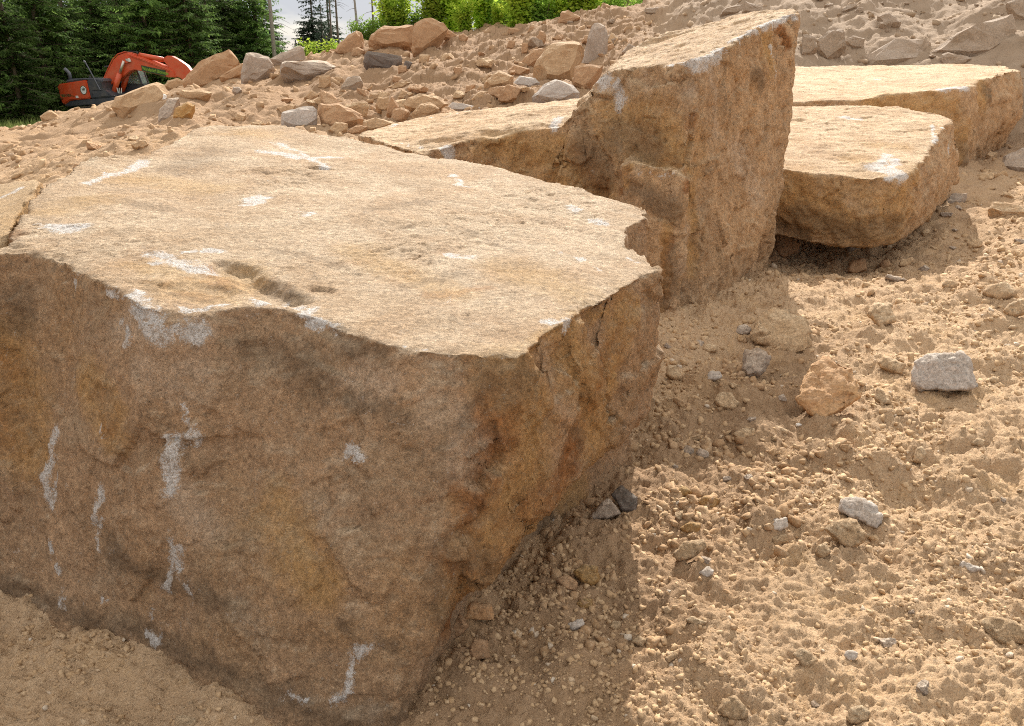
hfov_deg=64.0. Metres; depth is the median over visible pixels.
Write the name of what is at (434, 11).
shrub
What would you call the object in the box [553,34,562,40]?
stone
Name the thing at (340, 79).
stone
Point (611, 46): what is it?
stone
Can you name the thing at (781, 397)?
stone
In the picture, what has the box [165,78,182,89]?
stone
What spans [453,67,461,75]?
stone
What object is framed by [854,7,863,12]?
stone
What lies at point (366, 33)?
shrub
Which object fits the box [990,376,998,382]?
stone
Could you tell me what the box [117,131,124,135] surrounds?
stone
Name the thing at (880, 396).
stone
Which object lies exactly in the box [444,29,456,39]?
stone
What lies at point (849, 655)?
stone
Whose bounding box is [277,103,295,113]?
stone
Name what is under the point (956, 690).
ground
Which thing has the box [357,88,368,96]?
stone
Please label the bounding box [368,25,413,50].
stone
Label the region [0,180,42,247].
boulder
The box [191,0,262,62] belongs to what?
spruce tree
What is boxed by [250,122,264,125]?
stone
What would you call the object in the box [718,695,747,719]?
stone
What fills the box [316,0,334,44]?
dead spruce
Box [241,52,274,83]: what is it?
stone
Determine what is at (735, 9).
stone
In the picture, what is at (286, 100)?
stone
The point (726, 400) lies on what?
stone
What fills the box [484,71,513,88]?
stone
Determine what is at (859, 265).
stone
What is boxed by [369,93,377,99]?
stone
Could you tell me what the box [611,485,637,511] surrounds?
stone
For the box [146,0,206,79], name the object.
spruce tree
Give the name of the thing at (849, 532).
stone
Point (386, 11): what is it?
shrub
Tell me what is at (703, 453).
stone
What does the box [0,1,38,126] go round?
spruce tree
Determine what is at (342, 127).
stone
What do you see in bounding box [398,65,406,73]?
stone
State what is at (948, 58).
stone
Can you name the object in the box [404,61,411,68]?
stone
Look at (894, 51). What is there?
stone
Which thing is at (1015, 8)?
stone
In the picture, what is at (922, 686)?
stone
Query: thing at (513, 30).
stone
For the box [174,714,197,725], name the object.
stone
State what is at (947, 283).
stone
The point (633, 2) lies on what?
shrub
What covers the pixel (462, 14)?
shrub
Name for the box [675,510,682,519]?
stone
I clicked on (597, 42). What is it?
stone
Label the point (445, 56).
stone
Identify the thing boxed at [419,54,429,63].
stone
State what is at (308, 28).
spruce tree
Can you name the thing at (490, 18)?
shrub
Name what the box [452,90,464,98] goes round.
stone
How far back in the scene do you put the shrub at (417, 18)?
26.89 m
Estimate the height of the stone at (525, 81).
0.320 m
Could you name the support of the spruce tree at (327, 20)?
on the ground at (956, 690)
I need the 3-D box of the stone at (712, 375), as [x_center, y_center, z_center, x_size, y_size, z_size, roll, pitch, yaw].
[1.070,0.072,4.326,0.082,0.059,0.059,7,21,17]
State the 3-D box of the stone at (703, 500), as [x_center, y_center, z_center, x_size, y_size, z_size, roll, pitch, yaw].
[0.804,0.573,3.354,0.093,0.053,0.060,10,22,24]
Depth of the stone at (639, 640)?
2.51 m
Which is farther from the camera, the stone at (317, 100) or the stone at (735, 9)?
the stone at (735, 9)
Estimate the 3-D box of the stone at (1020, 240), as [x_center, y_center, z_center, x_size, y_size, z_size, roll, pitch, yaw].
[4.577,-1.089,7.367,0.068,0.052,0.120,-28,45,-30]
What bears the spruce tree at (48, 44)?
on the ground at (956, 690)
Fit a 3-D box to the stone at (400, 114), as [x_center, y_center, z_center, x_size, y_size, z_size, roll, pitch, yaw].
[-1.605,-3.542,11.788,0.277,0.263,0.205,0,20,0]
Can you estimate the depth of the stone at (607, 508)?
3.18 m
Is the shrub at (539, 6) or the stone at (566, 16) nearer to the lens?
the stone at (566, 16)
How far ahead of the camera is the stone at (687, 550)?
2.89 m
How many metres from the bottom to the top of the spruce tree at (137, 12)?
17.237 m
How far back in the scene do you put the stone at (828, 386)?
4.00 m
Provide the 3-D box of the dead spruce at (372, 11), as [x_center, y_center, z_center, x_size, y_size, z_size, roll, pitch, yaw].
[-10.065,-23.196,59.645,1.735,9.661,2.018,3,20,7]
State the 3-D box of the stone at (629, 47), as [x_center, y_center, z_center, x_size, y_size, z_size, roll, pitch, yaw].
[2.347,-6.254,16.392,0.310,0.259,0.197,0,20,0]
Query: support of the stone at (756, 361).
on the ground at (956, 690)
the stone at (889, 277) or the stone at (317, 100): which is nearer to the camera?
the stone at (889, 277)
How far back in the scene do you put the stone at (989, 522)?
3.14 m
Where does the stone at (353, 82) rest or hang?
on the ground at (956, 690)
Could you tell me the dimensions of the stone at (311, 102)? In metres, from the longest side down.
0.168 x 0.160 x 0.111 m
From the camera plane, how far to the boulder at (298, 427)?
2.45 m
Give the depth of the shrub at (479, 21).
26.47 m
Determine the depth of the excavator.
46.01 m
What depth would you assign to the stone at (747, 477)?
3.46 m
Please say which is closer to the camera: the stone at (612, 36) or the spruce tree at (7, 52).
the stone at (612, 36)
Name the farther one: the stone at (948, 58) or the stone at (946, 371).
the stone at (948, 58)
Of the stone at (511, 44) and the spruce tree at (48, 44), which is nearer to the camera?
the stone at (511, 44)
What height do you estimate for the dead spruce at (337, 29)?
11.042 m
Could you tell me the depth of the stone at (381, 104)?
13.72 m
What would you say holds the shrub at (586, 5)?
on the ground at (956, 690)
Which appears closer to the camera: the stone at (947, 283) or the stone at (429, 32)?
the stone at (947, 283)
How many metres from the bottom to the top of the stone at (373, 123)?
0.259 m
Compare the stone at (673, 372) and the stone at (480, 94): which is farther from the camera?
the stone at (480, 94)
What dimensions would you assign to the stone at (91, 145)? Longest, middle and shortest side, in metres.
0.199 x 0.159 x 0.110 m
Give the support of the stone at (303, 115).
on the ground at (956, 690)
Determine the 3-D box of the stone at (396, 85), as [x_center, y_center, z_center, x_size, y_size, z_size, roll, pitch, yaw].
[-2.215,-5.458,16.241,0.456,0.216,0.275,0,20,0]
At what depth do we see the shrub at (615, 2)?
25.17 m
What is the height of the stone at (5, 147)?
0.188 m
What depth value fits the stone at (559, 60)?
15.81 m
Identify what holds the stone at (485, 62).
on the ground at (956, 690)
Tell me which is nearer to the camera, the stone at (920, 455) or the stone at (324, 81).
the stone at (920, 455)
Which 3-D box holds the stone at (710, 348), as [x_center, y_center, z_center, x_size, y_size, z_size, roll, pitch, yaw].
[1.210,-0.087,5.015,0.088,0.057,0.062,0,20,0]
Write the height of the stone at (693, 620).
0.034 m
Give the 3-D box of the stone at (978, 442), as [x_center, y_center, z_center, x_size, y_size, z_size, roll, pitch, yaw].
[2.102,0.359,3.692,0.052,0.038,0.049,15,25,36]
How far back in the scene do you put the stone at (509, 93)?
12.45 m
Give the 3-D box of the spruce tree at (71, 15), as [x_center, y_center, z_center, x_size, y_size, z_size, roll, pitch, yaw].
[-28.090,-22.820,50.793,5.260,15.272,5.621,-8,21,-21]
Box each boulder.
[0,125,663,725]
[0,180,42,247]
[358,9,800,312]
[775,104,959,248]
[792,64,1022,166]
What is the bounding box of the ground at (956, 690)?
[0,0,1023,725]
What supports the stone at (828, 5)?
on the ground at (956, 690)
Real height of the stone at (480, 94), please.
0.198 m
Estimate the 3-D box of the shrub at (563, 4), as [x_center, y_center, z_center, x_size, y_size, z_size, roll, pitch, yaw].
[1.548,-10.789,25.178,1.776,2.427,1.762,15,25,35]
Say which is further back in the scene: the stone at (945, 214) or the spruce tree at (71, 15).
the spruce tree at (71, 15)
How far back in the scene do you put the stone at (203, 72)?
21.33 m
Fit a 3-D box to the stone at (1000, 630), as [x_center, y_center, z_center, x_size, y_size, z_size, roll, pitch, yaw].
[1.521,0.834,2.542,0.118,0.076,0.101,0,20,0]
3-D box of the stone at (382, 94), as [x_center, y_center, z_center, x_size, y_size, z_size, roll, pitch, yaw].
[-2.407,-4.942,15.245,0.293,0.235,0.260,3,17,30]
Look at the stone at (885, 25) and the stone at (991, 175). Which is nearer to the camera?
the stone at (991, 175)
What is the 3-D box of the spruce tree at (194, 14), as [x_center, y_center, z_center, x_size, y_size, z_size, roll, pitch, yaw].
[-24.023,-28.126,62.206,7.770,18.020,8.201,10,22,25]
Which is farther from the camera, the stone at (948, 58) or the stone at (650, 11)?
the stone at (650, 11)
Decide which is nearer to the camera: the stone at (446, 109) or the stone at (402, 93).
the stone at (446, 109)
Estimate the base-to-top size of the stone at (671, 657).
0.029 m
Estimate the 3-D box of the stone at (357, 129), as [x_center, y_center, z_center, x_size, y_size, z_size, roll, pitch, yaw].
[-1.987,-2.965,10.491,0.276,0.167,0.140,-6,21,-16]
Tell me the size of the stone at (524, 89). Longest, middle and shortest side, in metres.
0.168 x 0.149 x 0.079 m
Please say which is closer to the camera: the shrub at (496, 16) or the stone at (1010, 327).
the stone at (1010, 327)
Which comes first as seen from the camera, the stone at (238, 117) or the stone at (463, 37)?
the stone at (238, 117)
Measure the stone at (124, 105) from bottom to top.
0.733 m
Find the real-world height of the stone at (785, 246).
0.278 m
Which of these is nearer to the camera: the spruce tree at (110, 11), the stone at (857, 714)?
the stone at (857, 714)
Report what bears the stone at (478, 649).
on the ground at (956, 690)
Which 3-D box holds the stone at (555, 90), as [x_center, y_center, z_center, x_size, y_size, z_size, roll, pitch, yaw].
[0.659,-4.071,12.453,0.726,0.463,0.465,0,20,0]
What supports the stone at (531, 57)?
on the ground at (956, 690)
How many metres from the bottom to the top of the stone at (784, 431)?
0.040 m
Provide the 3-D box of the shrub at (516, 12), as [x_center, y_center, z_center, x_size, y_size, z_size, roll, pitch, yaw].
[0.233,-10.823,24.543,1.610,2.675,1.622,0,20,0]
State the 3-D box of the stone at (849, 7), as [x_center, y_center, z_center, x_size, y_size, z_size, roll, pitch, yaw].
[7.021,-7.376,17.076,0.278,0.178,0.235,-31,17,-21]
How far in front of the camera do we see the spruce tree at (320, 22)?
73.91 m
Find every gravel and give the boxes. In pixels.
[513,301,868,660]
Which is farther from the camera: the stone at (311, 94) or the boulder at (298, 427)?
the stone at (311, 94)
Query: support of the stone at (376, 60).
on the ground at (956, 690)
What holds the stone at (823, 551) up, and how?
on the ground at (956, 690)
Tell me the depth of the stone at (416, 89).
14.62 m
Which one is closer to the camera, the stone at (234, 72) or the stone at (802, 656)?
the stone at (802, 656)
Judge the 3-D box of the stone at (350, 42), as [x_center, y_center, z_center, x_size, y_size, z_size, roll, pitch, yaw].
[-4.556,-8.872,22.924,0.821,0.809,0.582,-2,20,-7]
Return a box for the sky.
[62,0,474,51]
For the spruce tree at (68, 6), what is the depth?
62.31 m
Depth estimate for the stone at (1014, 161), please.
10.67 m
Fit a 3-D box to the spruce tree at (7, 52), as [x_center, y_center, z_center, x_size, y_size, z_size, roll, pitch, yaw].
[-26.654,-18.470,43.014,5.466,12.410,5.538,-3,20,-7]
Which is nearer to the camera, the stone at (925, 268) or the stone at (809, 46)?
the stone at (925, 268)
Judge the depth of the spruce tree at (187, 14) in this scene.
52.50 m
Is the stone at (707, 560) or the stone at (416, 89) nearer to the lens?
the stone at (707, 560)
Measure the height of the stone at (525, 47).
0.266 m
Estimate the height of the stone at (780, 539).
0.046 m
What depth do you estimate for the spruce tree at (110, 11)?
61.36 m
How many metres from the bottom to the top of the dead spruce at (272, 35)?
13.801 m
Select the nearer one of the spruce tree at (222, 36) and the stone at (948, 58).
the stone at (948, 58)
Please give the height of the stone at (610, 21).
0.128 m
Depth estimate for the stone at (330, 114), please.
10.65 m
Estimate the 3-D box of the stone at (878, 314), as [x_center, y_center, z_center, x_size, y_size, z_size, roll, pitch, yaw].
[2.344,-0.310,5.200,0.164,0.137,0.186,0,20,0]
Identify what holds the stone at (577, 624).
on the ground at (956, 690)
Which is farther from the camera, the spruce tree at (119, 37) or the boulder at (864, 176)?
the spruce tree at (119, 37)
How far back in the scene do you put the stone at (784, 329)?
5.03 m
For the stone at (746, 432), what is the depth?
3.81 m
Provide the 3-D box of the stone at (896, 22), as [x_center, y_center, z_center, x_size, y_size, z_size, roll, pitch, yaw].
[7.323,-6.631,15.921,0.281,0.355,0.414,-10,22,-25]
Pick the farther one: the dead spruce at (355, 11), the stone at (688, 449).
the dead spruce at (355, 11)
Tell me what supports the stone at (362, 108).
on the ground at (956, 690)
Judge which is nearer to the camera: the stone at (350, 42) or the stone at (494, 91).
the stone at (494, 91)
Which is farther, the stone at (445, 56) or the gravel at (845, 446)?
the stone at (445, 56)
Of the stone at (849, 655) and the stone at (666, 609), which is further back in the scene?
the stone at (666, 609)
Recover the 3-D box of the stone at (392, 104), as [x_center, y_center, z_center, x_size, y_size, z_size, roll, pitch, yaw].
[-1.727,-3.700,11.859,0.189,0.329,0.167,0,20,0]
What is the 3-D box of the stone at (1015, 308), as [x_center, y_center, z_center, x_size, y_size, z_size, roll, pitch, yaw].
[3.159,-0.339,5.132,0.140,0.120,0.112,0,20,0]
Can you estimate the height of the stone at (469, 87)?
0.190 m
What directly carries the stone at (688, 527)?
on the ground at (956, 690)
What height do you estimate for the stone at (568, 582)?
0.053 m
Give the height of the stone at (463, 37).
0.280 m
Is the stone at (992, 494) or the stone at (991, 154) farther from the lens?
the stone at (991, 154)
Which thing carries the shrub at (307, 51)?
on the ground at (956, 690)
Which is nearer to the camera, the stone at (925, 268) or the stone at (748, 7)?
the stone at (925, 268)
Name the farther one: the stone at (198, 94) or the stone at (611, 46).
the stone at (611, 46)
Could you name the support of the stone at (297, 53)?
on the ground at (956, 690)
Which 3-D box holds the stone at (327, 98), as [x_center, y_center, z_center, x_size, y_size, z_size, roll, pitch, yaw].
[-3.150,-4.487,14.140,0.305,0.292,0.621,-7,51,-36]
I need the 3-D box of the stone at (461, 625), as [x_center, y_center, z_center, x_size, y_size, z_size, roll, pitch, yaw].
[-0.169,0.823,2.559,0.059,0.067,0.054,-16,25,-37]
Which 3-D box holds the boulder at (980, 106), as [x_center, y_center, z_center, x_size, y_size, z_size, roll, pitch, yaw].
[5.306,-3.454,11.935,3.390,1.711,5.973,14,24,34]
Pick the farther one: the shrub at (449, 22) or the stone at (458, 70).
the shrub at (449, 22)
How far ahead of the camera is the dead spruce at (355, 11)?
60.70 m
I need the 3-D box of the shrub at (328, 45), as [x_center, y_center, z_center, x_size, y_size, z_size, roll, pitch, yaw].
[-6.375,-10.843,30.057,1.288,2.140,1.298,-10,22,-26]
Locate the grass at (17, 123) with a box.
[0,103,66,127]
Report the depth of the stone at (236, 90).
14.77 m
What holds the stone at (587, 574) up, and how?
on the ground at (956, 690)
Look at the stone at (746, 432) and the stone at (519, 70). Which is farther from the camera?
the stone at (519, 70)
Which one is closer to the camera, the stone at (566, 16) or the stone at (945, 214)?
the stone at (945, 214)
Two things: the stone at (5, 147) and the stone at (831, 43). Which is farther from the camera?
the stone at (831, 43)
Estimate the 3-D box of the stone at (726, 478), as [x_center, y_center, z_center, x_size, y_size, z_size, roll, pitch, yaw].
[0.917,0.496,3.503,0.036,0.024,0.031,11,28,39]
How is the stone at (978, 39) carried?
on the ground at (956, 690)
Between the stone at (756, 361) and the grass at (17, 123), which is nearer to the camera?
the stone at (756, 361)
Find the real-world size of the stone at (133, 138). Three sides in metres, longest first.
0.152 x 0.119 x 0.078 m
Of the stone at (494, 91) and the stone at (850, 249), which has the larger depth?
the stone at (494, 91)
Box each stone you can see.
[0,143,13,151]
[40,110,58,121]
[86,141,100,149]
[111,82,167,117]
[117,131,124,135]
[128,135,137,140]
[131,142,138,149]
[138,140,148,148]
[158,97,179,122]
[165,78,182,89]
[173,102,194,118]
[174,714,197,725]
[179,89,211,100]
[183,49,239,87]
[219,63,242,81]
[232,87,241,94]
[234,113,245,120]
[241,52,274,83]
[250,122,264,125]
[270,46,305,65]
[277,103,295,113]
[280,60,335,82]
[281,98,292,102]
[281,106,316,126]
[304,90,317,99]
[306,99,315,106]
[313,92,333,105]
[317,103,362,127]
[318,75,330,87]
[320,89,337,103]
[328,122,347,133]
[333,77,343,82]
[334,31,363,53]
[340,76,362,89]
[345,102,368,116]
[348,125,367,133]
[351,47,364,55]
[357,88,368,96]
[362,117,393,130]
[363,51,401,69]
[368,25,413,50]
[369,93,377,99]
[375,96,389,112]
[377,91,389,98]
[386,96,398,117]
[388,82,409,88]
[391,107,409,121]
[392,76,401,82]
[396,99,405,107]
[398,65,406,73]
[398,90,407,99]
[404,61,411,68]
[404,93,447,111]
[407,85,428,93]
[409,102,439,118]
[411,18,447,56]
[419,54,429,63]
[440,53,453,60]
[441,107,454,112]
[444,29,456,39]
[448,102,479,111]
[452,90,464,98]
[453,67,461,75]
[454,614,468,637]
[458,33,467,40]
[465,84,474,92]
[465,601,493,619]
[469,638,489,659]
[471,91,486,99]
[475,58,495,67]
[482,74,491,83]
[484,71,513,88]
[488,86,504,98]
[497,85,520,102]
[506,40,514,48]
[507,28,519,33]
[507,64,529,75]
[514,76,539,86]
[520,48,544,66]
[520,87,529,91]
[521,42,527,53]
[528,37,543,48]
[532,79,579,102]
[533,41,583,80]
[536,31,545,43]
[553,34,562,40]
[556,575,577,590]
[558,10,579,23]
[568,618,584,630]
[573,63,602,89]
[573,564,599,585]
[576,598,592,608]
[581,23,607,63]
[581,35,587,44]
[589,498,620,518]
[607,19,614,23]
[607,44,614,50]
[608,32,617,44]
[610,620,620,629]
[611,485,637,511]
[622,44,634,55]
[632,635,645,646]
[644,7,657,14]
[662,605,670,613]
[665,365,682,380]
[665,651,677,662]
[673,539,706,560]
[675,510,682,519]
[679,486,691,496]
[680,522,700,532]
[683,445,693,453]
[686,616,706,625]
[690,434,699,440]
[696,448,708,458]
[698,495,720,506]
[699,566,713,576]
[701,556,710,563]
[703,344,716,352]
[707,370,722,380]
[714,392,738,409]
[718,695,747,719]
[720,4,742,16]
[723,476,731,481]
[729,383,738,388]
[733,428,755,436]
[736,324,751,334]
[742,1,762,12]
[742,347,770,377]
[744,474,752,480]
[747,417,756,421]
[749,307,811,352]
[769,253,779,261]
[772,534,788,544]
[773,517,787,530]
[774,234,800,257]
[777,426,788,434]
[778,394,786,400]
[792,648,817,667]
[795,355,861,416]
[802,34,817,54]
[811,700,819,707]
[815,542,830,558]
[817,27,845,59]
[824,3,832,7]
[824,518,866,547]
[838,496,883,527]
[842,4,857,12]
[844,650,857,660]
[845,35,864,47]
[845,247,857,251]
[846,705,870,724]
[847,258,866,272]
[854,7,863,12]
[860,39,930,65]
[867,301,896,325]
[874,387,891,404]
[877,12,900,27]
[877,21,891,28]
[878,355,905,374]
[879,637,896,647]
[880,259,890,267]
[885,274,906,282]
[898,257,913,266]
[911,350,977,391]
[913,446,926,463]
[916,679,928,695]
[918,265,929,270]
[919,229,929,236]
[930,14,1015,56]
[940,52,971,63]
[940,212,952,216]
[942,279,957,287]
[946,193,966,202]
[959,561,980,572]
[967,238,982,247]
[971,438,984,446]
[979,615,1023,644]
[981,171,995,179]
[982,281,1016,299]
[983,519,995,524]
[986,151,997,158]
[988,202,1023,217]
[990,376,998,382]
[990,491,999,499]
[1001,191,1014,197]
[1002,148,1023,171]
[1003,299,1023,316]
[1005,0,1023,19]
[1008,325,1017,329]
[1014,239,1023,243]
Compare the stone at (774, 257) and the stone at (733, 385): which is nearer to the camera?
the stone at (733, 385)
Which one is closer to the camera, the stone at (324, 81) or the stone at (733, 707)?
the stone at (733, 707)
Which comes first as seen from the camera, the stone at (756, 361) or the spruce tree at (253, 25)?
the stone at (756, 361)
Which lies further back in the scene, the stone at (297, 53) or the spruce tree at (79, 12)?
the spruce tree at (79, 12)
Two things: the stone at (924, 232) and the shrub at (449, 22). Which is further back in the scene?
the shrub at (449, 22)
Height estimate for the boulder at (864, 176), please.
1.160 m
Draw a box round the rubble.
[0,0,1023,202]
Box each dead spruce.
[249,0,287,56]
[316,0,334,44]
[325,0,348,45]
[346,0,360,30]
[367,0,378,22]
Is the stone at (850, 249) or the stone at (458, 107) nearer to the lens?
the stone at (850, 249)
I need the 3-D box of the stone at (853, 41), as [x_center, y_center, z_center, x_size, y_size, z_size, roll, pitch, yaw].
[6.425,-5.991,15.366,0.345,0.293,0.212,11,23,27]
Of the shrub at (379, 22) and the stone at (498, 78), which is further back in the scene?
the shrub at (379, 22)
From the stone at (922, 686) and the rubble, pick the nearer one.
the stone at (922, 686)
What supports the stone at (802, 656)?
on the ground at (956, 690)
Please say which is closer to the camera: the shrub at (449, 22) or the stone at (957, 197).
the stone at (957, 197)
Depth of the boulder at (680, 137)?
6.01 m
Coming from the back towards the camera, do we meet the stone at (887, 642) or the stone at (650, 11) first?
the stone at (650, 11)
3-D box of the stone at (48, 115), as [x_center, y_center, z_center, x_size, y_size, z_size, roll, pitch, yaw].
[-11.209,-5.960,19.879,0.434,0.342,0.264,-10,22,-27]
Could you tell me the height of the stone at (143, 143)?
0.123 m
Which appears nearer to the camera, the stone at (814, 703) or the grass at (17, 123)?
the stone at (814, 703)
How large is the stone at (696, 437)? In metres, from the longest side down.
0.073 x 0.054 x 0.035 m
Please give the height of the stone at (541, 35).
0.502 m
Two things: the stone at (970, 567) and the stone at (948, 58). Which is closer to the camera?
the stone at (970, 567)
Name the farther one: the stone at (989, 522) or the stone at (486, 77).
the stone at (486, 77)
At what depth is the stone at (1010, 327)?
5.02 m
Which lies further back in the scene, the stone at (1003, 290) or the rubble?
the rubble
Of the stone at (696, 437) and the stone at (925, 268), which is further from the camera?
the stone at (925, 268)
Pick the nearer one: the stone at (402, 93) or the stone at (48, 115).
the stone at (402, 93)
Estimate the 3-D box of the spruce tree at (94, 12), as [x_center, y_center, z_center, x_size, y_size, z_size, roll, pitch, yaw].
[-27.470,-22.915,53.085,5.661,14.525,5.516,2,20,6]
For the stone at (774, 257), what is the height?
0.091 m
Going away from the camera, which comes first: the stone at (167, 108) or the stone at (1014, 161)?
the stone at (1014, 161)
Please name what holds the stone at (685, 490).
on the ground at (956, 690)
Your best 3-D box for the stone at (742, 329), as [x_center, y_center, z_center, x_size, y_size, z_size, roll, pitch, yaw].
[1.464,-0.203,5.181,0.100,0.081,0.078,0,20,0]
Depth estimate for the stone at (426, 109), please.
11.94 m
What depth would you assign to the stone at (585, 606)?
2.70 m
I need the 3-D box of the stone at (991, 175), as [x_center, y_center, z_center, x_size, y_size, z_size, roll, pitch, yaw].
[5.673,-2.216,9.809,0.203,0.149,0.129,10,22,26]
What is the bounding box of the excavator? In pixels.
[58,51,191,110]
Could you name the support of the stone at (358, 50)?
on the ground at (956, 690)
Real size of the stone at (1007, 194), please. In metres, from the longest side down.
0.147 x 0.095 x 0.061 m
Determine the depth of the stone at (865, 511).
3.17 m
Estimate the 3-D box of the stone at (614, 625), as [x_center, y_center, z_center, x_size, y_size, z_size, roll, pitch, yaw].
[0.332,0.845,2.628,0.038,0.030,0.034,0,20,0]
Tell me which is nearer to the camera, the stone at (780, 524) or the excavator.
the stone at (780, 524)
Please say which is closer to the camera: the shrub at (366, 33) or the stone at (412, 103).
the stone at (412, 103)
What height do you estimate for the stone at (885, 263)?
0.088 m
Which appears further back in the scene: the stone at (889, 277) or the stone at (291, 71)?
the stone at (291, 71)
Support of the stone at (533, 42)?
on the ground at (956, 690)
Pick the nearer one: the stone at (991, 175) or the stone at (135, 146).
the stone at (135, 146)
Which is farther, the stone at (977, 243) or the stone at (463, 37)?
the stone at (463, 37)
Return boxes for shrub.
[294,37,322,55]
[321,36,341,51]
[345,17,377,39]
[354,14,394,31]
[369,0,416,25]
[388,0,428,25]
[413,0,452,21]
[431,0,464,31]
[448,0,478,31]
[467,0,492,29]
[480,0,508,24]
[488,1,505,23]
[494,0,539,27]
[522,0,569,21]
[542,0,578,17]
[570,0,609,11]
[594,0,629,7]
[624,0,642,5]
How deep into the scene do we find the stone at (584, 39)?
19.04 m
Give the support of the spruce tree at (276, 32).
on the ground at (956, 690)
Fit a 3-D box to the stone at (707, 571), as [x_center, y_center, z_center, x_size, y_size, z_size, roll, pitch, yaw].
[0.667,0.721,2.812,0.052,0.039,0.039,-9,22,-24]
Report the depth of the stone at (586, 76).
12.89 m
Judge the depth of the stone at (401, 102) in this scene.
14.22 m
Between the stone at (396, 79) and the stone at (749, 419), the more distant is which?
the stone at (396, 79)
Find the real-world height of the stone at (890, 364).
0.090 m
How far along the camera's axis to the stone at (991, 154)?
11.00 m
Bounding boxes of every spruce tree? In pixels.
[0,0,73,122]
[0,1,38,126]
[3,0,106,117]
[26,0,91,102]
[31,0,106,110]
[58,0,131,101]
[63,0,107,73]
[75,0,150,74]
[92,0,200,84]
[93,0,147,73]
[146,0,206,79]
[150,0,229,78]
[165,0,219,58]
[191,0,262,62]
[192,0,243,57]
[221,0,289,63]
[260,2,287,56]
[291,0,336,48]
[311,2,329,52]
[314,0,344,45]
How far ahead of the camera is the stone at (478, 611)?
2.59 m
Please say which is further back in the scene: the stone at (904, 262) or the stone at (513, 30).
the stone at (513, 30)
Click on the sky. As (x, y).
(290, 10)
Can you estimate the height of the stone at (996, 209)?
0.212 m
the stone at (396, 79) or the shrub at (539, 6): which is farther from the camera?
the shrub at (539, 6)
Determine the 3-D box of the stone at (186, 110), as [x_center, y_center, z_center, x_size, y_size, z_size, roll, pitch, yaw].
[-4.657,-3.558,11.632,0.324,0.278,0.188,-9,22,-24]

